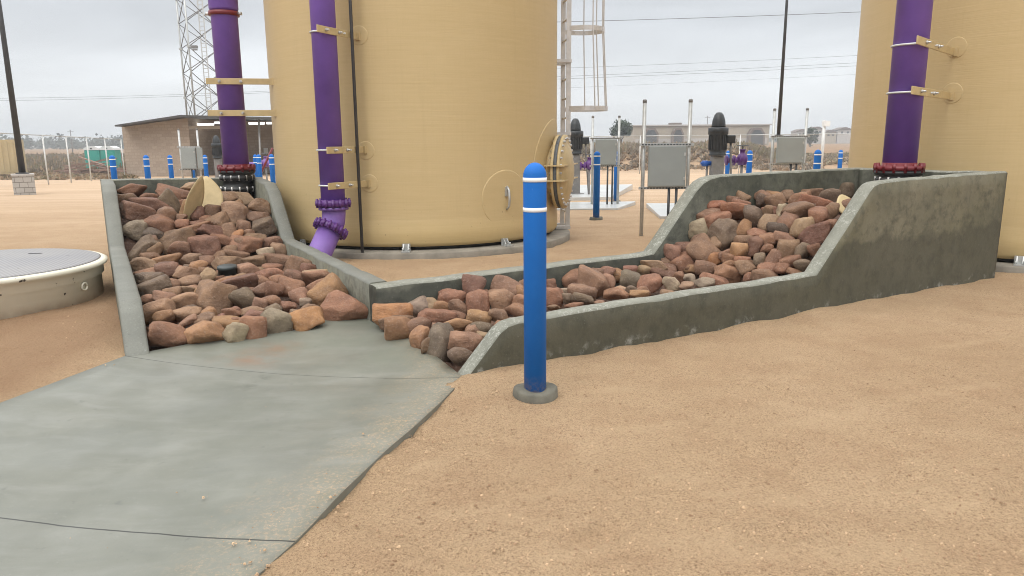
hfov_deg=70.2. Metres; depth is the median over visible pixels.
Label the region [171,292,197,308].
rock
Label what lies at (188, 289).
rock
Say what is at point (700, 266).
rock
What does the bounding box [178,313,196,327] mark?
rock
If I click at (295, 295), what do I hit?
rock
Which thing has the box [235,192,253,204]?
rock
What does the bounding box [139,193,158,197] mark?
rock
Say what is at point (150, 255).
rock
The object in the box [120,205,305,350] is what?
rubble
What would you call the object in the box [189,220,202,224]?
rock
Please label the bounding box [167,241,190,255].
rock
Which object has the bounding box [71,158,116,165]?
plank
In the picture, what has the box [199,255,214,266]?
rock
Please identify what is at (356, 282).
concrete basin
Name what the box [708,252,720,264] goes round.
rock
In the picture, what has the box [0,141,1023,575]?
ground
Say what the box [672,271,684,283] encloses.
rock
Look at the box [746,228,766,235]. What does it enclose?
rock
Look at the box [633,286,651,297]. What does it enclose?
rock
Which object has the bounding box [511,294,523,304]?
rock
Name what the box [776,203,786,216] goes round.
rock
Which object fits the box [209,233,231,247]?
rock
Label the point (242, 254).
rock
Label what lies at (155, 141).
block building
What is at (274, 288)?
rock
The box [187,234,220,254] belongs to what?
rock
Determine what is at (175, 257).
rock
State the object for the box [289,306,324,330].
rock
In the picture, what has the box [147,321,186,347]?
rock
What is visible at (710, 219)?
rock
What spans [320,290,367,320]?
rock
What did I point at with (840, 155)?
bollard
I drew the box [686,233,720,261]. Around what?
rock
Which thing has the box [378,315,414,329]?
rock
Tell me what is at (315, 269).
rock
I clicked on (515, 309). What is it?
rock
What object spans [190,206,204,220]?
rock
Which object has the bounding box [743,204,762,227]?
rock
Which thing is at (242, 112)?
pipe bracket
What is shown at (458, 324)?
rock
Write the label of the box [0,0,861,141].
sky
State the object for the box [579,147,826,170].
brush
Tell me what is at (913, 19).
drain pipe
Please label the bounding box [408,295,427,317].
rock
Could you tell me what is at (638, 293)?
rock
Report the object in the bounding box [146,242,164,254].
rock
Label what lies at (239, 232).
rock
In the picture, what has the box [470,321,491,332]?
rock
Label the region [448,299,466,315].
rock
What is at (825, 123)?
gate post
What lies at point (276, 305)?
rock
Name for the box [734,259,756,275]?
rock
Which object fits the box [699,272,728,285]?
rock
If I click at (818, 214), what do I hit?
rock
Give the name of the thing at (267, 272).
rock
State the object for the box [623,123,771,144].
warehouse
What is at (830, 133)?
house
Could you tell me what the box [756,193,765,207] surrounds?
rock
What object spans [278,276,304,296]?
rock
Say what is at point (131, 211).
rock
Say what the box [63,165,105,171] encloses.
plank
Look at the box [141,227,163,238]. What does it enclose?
rock
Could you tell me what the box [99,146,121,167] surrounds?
portable toilet
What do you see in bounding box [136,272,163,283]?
rock
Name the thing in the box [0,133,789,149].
treeline
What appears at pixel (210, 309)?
rock
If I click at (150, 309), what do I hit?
rock
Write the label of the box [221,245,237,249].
rock
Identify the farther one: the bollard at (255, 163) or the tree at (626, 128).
the tree at (626, 128)
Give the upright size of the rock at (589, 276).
0.325 m
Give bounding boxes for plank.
[53,170,88,171]
[53,172,95,173]
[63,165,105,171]
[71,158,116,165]
[78,156,104,165]
[94,169,126,171]
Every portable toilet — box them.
[83,146,101,167]
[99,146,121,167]
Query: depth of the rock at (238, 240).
8.97 m
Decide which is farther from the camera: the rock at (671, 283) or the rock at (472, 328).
the rock at (671, 283)
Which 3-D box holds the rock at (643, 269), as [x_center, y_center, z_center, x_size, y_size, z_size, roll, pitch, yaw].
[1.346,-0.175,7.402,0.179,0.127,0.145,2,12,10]
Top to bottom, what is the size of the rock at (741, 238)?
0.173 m
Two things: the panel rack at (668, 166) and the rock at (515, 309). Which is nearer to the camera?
the rock at (515, 309)
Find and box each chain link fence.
[0,133,124,186]
[583,133,850,173]
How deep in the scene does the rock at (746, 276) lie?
6.89 m
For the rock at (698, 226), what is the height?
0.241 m
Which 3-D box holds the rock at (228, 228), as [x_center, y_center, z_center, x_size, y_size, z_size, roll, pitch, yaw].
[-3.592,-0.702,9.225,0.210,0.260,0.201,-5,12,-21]
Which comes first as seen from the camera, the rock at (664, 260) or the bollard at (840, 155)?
the rock at (664, 260)
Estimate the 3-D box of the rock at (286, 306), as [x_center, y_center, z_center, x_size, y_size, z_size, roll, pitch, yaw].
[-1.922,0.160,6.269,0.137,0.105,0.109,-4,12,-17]
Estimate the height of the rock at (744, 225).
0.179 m
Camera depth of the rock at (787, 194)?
8.22 m
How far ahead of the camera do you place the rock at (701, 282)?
6.79 m
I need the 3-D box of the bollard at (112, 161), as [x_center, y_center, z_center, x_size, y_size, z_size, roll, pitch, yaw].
[-9.503,-2.411,17.452,0.282,1.511,0.262,0,11,0]
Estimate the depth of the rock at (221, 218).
9.28 m
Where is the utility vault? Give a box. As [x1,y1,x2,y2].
[0,248,107,319]
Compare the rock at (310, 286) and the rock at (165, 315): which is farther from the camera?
the rock at (310, 286)
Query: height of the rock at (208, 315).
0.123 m
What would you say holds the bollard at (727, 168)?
on the ground
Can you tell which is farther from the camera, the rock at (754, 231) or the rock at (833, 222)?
the rock at (754, 231)
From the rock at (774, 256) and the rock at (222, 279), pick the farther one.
the rock at (222, 279)
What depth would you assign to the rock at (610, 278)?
6.91 m
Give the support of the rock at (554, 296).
on the rubble at (455, 367)
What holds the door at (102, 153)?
in the portable toilet at (115, 153)
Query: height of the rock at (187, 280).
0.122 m
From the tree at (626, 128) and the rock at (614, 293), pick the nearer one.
the rock at (614, 293)
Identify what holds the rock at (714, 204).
on the rock at (704, 213)
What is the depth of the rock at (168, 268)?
7.72 m
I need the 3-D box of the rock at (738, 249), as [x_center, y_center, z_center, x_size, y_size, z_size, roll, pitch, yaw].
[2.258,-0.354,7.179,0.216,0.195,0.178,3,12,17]
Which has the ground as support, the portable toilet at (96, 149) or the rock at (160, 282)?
the portable toilet at (96, 149)
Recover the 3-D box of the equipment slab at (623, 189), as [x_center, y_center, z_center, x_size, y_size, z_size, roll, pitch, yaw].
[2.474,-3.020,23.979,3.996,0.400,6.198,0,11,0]
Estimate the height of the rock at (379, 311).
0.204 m
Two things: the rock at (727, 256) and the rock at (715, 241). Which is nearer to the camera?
the rock at (727, 256)
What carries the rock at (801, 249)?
on the rubble at (455, 367)
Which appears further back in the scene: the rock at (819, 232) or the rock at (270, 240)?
the rock at (270, 240)
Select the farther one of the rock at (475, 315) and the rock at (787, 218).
the rock at (787, 218)
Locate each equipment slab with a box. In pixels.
[557,201,635,209]
[570,184,632,200]
[646,203,674,218]
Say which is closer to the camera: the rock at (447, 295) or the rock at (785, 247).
the rock at (447, 295)
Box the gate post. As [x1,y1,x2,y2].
[821,120,830,168]
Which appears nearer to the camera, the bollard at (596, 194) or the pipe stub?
the bollard at (596, 194)
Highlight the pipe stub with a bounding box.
[700,161,710,175]
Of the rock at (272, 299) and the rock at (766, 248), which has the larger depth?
the rock at (766, 248)
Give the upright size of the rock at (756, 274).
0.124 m
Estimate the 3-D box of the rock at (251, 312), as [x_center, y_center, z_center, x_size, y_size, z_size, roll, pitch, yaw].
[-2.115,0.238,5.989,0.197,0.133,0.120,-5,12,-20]
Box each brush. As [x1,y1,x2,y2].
[0,172,138,179]
[25,152,125,172]
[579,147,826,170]
[580,139,848,164]
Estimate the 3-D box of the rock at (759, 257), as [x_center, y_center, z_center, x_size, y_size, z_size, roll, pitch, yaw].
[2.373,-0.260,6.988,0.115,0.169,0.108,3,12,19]
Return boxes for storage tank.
[263,0,577,259]
[848,0,1023,272]
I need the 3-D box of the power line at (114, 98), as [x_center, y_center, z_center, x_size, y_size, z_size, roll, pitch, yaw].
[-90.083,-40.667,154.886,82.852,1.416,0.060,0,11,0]
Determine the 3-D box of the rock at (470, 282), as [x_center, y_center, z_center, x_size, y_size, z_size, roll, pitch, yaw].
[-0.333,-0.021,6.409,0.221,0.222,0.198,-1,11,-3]
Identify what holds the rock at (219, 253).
on the rubble at (129, 243)
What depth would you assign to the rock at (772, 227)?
7.08 m
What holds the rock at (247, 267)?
on the rubble at (129, 243)
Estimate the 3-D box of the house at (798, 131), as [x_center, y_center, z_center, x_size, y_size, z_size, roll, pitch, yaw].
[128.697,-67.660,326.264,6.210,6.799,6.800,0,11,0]
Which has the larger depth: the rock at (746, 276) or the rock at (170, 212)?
the rock at (170, 212)
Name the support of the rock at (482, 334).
on the rubble at (455, 367)
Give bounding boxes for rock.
[117,183,146,196]
[117,193,136,203]
[119,200,155,220]
[122,219,147,240]
[127,234,159,261]
[128,197,170,211]
[130,257,156,270]
[133,267,154,274]
[134,273,143,284]
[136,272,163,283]
[137,274,171,296]
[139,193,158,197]
[139,252,159,258]
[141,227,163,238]
[141,294,152,302]
[142,298,176,324]
[144,214,176,231]
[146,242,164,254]
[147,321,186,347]
[151,290,175,300]
[152,253,181,262]
[152,309,174,321]
[154,261,178,277]
[155,183,189,199]
[156,206,177,220]
[157,188,180,212]
[159,227,195,254]
[162,286,182,294]
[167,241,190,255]
[170,278,180,286]
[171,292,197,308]
[172,266,200,278]
[173,306,202,321]
[174,219,189,228]
[176,214,187,218]
[178,253,202,265]
[178,275,200,285]
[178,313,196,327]
[179,199,185,213]
[179,221,212,233]
[180,182,194,190]
[181,286,194,292]
[184,320,224,343]
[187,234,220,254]
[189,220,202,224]
[189,260,207,268]
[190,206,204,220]
[192,311,214,324]
[196,224,222,234]
[196,279,237,313]
[199,215,210,220]
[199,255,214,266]
[200,267,216,280]
[200,306,217,315]
[204,204,220,215]
[204,211,229,225]
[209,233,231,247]
[211,256,241,269]
[212,315,239,327]
[214,250,226,257]
[216,276,234,281]
[221,201,248,226]
[221,222,236,236]
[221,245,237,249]
[221,273,258,288]
[221,307,241,316]
[222,191,238,200]
[222,322,248,342]
[224,250,249,257]
[228,287,255,308]
[229,235,263,252]
[232,229,243,235]
[234,238,241,242]
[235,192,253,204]
[236,219,250,229]
[236,262,260,273]
[239,316,266,339]
[240,254,265,266]
[241,306,264,315]
[243,229,254,234]
[243,233,266,241]
[243,309,262,315]
[246,211,269,220]
[248,198,270,213]
[251,282,264,297]
[252,216,277,235]
[252,297,267,307]
[255,268,283,278]
[256,247,274,254]
[257,275,269,284]
[260,307,292,333]
[261,263,282,270]
[262,253,288,267]
[262,295,280,305]
[263,236,282,247]
[264,280,284,296]
[264,303,282,309]
[268,275,283,282]
[270,242,286,254]
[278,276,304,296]
[280,301,296,311]
[283,255,311,270]
[283,269,304,282]
[288,287,307,304]
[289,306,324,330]
[299,263,316,271]
[299,297,311,306]
[300,270,328,285]
[300,303,320,308]
[302,269,327,271]
[305,278,322,290]
[306,272,348,305]
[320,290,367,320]
[372,303,412,325]
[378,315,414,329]
[384,316,410,340]
[407,316,430,331]
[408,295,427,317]
[409,325,429,348]
[417,308,457,324]
[421,337,429,353]
[426,297,436,308]
[426,322,453,361]
[433,301,448,309]
[437,288,465,302]
[444,318,471,330]
[447,330,482,351]
[447,347,472,366]
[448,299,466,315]
[451,310,465,318]
[461,274,486,293]
[465,289,489,311]
[465,324,479,332]
[466,309,491,323]
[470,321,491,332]
[476,331,486,337]
[488,288,514,308]
[488,308,507,321]
[490,274,523,294]
[504,303,523,316]
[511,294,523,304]
[516,284,523,294]
[546,278,555,286]
[546,279,556,287]
[546,287,563,306]
[546,305,560,310]
[562,268,577,287]
[562,293,571,303]
[564,302,583,307]
[567,283,597,300]
[571,292,593,304]
[578,265,609,297]
[593,268,603,273]
[601,266,615,274]
[603,273,615,287]
[603,287,630,299]
[613,268,621,282]
[619,269,640,286]
[623,265,637,271]
[625,285,637,292]
[629,290,649,297]
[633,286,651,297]
[636,273,662,292]
[637,265,650,274]
[640,260,667,269]
[650,263,676,278]
[660,289,674,293]
[661,257,669,262]
[662,276,679,290]
[663,243,681,260]
[670,251,694,272]
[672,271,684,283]
[674,242,689,251]
[679,281,693,289]
[683,273,695,280]
[684,264,694,273]
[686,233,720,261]
[688,218,707,239]
[692,277,714,287]
[694,260,716,274]
[696,208,720,218]
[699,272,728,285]
[704,211,731,228]
[707,200,726,208]
[707,218,737,250]
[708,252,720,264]
[710,236,721,249]
[714,264,742,282]
[718,248,729,259]
[720,202,747,219]
[721,253,734,262]
[722,260,734,266]
[726,196,739,201]
[730,242,748,256]
[731,198,750,204]
[733,235,753,242]
[733,256,750,260]
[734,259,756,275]
[735,190,750,200]
[736,218,751,234]
[742,272,750,281]
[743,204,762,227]
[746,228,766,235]
[747,235,763,256]
[750,269,777,280]
[753,252,765,266]
[754,190,770,199]
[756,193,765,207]
[757,214,778,231]
[757,262,778,273]
[759,232,776,245]
[760,244,773,253]
[761,206,776,213]
[762,205,772,214]
[764,192,786,206]
[764,249,781,262]
[766,190,778,194]
[766,222,788,232]
[773,230,794,241]
[774,262,791,273]
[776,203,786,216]
[777,211,799,228]
[777,239,799,257]
[779,254,801,267]
[780,201,815,217]
[781,190,794,200]
[786,267,801,273]
[787,192,806,203]
[789,216,814,237]
[793,259,810,270]
[794,242,809,258]
[797,194,832,206]
[797,221,830,244]
[801,188,823,195]
[806,243,820,256]
[808,206,829,223]
[818,188,840,201]
[825,202,839,218]
[826,219,836,229]
[835,198,851,207]
[839,182,854,197]
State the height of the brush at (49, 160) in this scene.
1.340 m
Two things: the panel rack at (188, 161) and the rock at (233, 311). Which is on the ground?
the panel rack at (188, 161)
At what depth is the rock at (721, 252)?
7.22 m
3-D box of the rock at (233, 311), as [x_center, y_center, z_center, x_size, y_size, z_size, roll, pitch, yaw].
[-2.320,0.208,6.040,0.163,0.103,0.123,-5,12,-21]
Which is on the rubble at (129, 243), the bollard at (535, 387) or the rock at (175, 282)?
the rock at (175, 282)
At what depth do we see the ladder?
11.78 m
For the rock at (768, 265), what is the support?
on the rock at (756, 274)
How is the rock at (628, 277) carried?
on the rubble at (455, 367)
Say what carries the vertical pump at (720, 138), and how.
on the equipment slab at (659, 210)
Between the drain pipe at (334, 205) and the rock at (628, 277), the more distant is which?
the drain pipe at (334, 205)
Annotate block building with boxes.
[115,115,274,175]
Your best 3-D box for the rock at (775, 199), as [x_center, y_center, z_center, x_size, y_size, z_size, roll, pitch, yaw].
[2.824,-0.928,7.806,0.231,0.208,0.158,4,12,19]
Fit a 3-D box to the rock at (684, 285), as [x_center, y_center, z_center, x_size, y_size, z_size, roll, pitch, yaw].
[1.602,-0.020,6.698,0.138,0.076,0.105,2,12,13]
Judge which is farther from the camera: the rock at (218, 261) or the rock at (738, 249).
the rock at (218, 261)
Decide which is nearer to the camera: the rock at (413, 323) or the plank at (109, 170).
the rock at (413, 323)
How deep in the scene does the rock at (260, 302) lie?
6.24 m
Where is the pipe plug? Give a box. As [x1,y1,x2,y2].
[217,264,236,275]
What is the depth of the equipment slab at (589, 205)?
18.14 m
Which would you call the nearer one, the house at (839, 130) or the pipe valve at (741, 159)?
the pipe valve at (741, 159)
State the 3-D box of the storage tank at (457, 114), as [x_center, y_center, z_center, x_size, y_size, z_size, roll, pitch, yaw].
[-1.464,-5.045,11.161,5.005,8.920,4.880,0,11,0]
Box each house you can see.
[791,129,807,139]
[808,127,821,143]
[825,130,835,143]
[832,127,850,143]
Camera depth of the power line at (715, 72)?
163.72 m
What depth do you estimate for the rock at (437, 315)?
5.79 m
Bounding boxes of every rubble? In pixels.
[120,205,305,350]
[430,208,840,371]
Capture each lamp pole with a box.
[0,0,35,194]
[775,0,787,135]
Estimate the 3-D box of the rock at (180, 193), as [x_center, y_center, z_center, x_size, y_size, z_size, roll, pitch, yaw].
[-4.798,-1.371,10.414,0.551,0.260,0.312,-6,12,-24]
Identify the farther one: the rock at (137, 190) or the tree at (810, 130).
the tree at (810, 130)
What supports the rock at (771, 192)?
on the rubble at (455, 367)
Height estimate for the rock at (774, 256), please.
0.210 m
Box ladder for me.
[555,0,607,228]
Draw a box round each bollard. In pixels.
[109,155,117,178]
[143,155,150,178]
[167,155,173,177]
[203,155,208,176]
[253,155,257,176]
[256,154,262,177]
[269,154,275,182]
[512,162,557,403]
[589,151,602,219]
[613,167,620,201]
[725,151,729,173]
[746,150,752,172]
[813,150,821,168]
[837,150,842,167]
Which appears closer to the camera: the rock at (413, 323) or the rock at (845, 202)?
the rock at (413, 323)
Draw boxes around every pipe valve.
[249,153,268,179]
[580,154,590,193]
[724,145,748,172]
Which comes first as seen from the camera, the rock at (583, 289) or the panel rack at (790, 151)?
the rock at (583, 289)
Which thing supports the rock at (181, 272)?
on the rubble at (129, 243)
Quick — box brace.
[262,148,272,172]
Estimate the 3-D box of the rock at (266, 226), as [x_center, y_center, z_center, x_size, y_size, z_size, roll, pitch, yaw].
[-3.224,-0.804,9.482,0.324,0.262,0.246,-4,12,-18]
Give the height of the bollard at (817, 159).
1.511 m
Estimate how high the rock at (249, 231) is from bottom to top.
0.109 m
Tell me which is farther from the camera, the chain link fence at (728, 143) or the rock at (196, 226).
the chain link fence at (728, 143)
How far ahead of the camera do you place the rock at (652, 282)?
6.78 m
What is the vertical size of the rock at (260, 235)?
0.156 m
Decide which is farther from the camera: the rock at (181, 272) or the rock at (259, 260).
the rock at (259, 260)
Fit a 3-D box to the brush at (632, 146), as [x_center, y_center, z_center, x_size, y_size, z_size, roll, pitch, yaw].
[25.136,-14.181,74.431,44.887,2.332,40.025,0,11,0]
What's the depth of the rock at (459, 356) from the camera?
4.91 m
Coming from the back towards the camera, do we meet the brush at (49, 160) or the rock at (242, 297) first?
the brush at (49, 160)
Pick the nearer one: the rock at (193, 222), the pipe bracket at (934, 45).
the pipe bracket at (934, 45)
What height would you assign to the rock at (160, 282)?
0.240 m
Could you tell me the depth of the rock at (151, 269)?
7.67 m
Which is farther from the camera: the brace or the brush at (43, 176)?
the brush at (43, 176)
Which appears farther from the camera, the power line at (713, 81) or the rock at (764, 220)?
the power line at (713, 81)
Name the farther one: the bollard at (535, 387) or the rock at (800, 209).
the rock at (800, 209)
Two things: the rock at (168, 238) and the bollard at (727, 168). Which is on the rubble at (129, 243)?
the rock at (168, 238)
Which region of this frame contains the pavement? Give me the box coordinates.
[0,318,460,575]
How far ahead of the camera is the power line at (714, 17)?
142.39 m
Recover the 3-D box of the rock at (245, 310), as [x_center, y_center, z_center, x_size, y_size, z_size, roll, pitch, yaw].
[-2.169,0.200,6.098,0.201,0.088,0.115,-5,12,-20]
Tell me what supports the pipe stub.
attached to the vertical pump at (720, 138)
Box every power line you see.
[3,92,269,100]
[48,91,261,97]
[558,63,845,76]
[571,12,852,21]
[571,66,845,78]
[572,74,852,87]
[576,55,856,67]
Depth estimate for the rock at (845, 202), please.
7.51 m
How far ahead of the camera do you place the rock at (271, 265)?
8.14 m
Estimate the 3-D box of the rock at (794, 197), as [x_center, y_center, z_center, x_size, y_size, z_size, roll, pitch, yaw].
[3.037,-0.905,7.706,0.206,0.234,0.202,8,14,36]
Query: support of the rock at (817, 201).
on the rubble at (455, 367)
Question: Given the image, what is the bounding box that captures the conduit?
[348,0,363,252]
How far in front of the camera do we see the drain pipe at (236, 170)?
10.43 m
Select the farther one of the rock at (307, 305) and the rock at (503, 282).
the rock at (503, 282)
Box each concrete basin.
[100,177,386,355]
[369,168,1007,375]
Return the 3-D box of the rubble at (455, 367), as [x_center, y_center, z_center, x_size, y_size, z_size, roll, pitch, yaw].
[1.988,-0.226,6.977,6.240,0.911,1.500,-7,13,-30]
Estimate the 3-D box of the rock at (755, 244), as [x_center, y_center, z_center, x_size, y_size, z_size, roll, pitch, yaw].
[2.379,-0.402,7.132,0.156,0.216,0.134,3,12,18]
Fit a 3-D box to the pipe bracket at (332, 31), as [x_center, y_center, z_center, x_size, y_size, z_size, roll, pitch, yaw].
[-2.268,-3.159,9.034,0.402,0.098,0.810,5,12,24]
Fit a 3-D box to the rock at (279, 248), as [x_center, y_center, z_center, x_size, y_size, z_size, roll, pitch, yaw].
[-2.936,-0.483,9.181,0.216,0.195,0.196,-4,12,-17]
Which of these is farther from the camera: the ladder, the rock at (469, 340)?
the ladder
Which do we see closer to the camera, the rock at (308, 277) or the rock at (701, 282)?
the rock at (701, 282)
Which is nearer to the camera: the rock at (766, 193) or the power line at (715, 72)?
the rock at (766, 193)
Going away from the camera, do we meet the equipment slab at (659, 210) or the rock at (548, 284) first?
the rock at (548, 284)
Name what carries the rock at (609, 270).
on the rubble at (455, 367)
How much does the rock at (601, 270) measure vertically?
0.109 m
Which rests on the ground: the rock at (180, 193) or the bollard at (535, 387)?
the bollard at (535, 387)
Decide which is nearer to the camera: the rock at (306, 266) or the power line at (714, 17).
the rock at (306, 266)
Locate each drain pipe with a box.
[205,0,255,194]
[309,0,350,255]
[873,0,933,180]
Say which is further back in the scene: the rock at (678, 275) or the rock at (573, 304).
the rock at (678, 275)
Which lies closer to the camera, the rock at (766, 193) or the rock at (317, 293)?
the rock at (317, 293)
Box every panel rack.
[177,128,203,177]
[590,115,621,203]
[638,99,693,235]
[769,108,809,171]
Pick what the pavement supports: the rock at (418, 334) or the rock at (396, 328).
the rock at (418, 334)
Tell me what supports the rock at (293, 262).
on the rubble at (129, 243)
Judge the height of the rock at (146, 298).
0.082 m
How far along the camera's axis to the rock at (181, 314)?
5.90 m
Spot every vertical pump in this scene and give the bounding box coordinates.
[211,135,221,176]
[570,118,588,193]
[708,112,735,174]
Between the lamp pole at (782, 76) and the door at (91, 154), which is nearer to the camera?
the lamp pole at (782, 76)
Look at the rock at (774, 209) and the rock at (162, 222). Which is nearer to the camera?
the rock at (774, 209)
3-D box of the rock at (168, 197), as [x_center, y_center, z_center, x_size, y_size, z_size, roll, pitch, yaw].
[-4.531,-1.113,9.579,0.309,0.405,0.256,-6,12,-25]
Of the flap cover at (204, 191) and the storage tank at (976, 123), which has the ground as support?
the storage tank at (976, 123)
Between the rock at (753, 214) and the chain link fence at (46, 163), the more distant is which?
the chain link fence at (46, 163)
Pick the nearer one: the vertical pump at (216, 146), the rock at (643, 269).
the rock at (643, 269)
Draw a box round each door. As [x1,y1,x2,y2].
[86,152,98,167]
[101,152,112,165]
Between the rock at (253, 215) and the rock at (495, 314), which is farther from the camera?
the rock at (253, 215)
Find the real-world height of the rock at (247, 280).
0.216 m
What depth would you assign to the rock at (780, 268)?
6.76 m
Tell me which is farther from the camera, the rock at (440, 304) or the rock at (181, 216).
the rock at (181, 216)
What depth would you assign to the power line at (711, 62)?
163.29 m
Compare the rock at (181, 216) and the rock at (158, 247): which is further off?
the rock at (181, 216)
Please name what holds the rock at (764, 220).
on the rock at (754, 231)
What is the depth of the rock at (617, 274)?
7.15 m
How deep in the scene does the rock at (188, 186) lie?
10.49 m
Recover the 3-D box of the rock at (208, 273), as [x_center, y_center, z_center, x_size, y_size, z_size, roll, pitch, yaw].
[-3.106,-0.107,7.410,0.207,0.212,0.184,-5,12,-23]
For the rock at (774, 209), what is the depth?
7.56 m
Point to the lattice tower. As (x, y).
(192, 47)
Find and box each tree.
[609,119,632,141]
[803,127,818,146]
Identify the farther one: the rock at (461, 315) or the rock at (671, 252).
the rock at (671, 252)
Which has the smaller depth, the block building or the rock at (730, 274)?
the rock at (730, 274)
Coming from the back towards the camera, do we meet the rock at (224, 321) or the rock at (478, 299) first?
the rock at (478, 299)
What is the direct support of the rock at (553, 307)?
on the rubble at (455, 367)
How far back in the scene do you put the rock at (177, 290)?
6.64 m
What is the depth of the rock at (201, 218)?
9.25 m
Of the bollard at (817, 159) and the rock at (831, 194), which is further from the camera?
the bollard at (817, 159)
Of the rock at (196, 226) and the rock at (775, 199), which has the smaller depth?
the rock at (775, 199)
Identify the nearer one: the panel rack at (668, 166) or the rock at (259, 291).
the rock at (259, 291)
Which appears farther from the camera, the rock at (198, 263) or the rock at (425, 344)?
the rock at (198, 263)
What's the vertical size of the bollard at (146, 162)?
1.511 m
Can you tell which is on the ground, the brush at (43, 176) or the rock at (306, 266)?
the brush at (43, 176)
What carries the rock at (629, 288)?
on the rubble at (455, 367)
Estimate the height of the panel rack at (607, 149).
2.365 m
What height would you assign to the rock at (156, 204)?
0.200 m
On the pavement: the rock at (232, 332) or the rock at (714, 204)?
the rock at (232, 332)
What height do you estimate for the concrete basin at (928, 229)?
1.404 m
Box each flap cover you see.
[183,176,222,219]
[836,194,848,213]
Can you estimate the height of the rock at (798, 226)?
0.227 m
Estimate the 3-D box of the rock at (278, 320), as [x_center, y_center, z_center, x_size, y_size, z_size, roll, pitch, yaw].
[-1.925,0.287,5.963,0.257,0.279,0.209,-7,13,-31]
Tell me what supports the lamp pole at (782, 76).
on the ground
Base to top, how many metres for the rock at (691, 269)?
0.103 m
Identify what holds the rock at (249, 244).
on the rubble at (129, 243)
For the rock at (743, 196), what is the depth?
7.91 m
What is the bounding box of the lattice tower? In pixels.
[175,0,217,115]
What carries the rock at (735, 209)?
on the rubble at (455, 367)
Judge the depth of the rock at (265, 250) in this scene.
8.99 m
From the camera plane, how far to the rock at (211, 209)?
9.40 m
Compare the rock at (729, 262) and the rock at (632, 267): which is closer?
the rock at (729, 262)
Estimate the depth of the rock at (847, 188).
8.75 m
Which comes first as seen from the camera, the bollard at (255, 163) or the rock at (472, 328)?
the rock at (472, 328)
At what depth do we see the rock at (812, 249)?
6.72 m
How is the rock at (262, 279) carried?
on the rubble at (129, 243)
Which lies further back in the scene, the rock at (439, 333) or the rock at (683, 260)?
the rock at (683, 260)
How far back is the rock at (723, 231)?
7.36 m
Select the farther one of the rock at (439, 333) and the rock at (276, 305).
the rock at (276, 305)
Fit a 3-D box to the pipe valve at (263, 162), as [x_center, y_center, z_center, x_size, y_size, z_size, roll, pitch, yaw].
[-8.418,-3.729,24.227,0.797,1.466,0.284,0,11,0]
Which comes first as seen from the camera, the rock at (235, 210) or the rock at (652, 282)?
the rock at (652, 282)
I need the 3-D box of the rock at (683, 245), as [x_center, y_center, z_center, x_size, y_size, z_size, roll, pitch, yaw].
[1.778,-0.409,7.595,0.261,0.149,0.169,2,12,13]
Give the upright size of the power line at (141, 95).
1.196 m
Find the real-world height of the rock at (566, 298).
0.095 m
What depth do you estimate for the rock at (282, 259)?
8.38 m
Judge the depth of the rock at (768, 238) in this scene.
7.06 m
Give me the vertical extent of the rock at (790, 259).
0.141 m
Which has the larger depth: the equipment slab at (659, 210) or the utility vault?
the equipment slab at (659, 210)
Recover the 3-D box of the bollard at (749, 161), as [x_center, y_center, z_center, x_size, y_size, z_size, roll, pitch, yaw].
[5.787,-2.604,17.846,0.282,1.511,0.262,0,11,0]
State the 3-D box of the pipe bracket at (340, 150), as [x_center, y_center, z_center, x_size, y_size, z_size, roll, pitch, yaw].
[-2.236,-1.772,9.349,0.402,0.098,0.748,5,13,26]
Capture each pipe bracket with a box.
[206,78,272,84]
[208,109,276,116]
[309,24,359,39]
[316,146,366,153]
[318,180,370,189]
[886,86,953,99]
[890,35,957,56]
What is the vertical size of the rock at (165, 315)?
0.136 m
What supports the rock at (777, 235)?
on the rubble at (455, 367)
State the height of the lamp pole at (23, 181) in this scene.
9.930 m
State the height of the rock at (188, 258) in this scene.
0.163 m
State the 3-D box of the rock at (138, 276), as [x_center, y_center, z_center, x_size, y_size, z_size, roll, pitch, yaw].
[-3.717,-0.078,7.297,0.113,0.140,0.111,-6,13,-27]
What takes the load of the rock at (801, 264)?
on the rubble at (455, 367)
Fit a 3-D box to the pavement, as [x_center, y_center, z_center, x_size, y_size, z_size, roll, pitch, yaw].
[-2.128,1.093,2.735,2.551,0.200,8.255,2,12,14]
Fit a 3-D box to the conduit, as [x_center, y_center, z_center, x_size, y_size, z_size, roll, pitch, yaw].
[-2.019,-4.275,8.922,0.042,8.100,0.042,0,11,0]
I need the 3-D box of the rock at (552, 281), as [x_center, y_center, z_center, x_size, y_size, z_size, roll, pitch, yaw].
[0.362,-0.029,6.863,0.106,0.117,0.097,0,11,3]
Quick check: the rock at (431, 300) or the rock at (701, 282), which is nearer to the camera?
the rock at (431, 300)
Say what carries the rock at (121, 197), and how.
on the rubble at (129, 243)
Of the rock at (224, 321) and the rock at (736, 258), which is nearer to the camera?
the rock at (224, 321)
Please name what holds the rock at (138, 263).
on the rubble at (129, 243)
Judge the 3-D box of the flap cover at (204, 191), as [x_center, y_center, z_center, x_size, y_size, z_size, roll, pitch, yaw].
[-4.019,-1.141,9.465,0.327,0.640,0.630,0,11,0]
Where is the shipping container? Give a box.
[0,140,27,173]

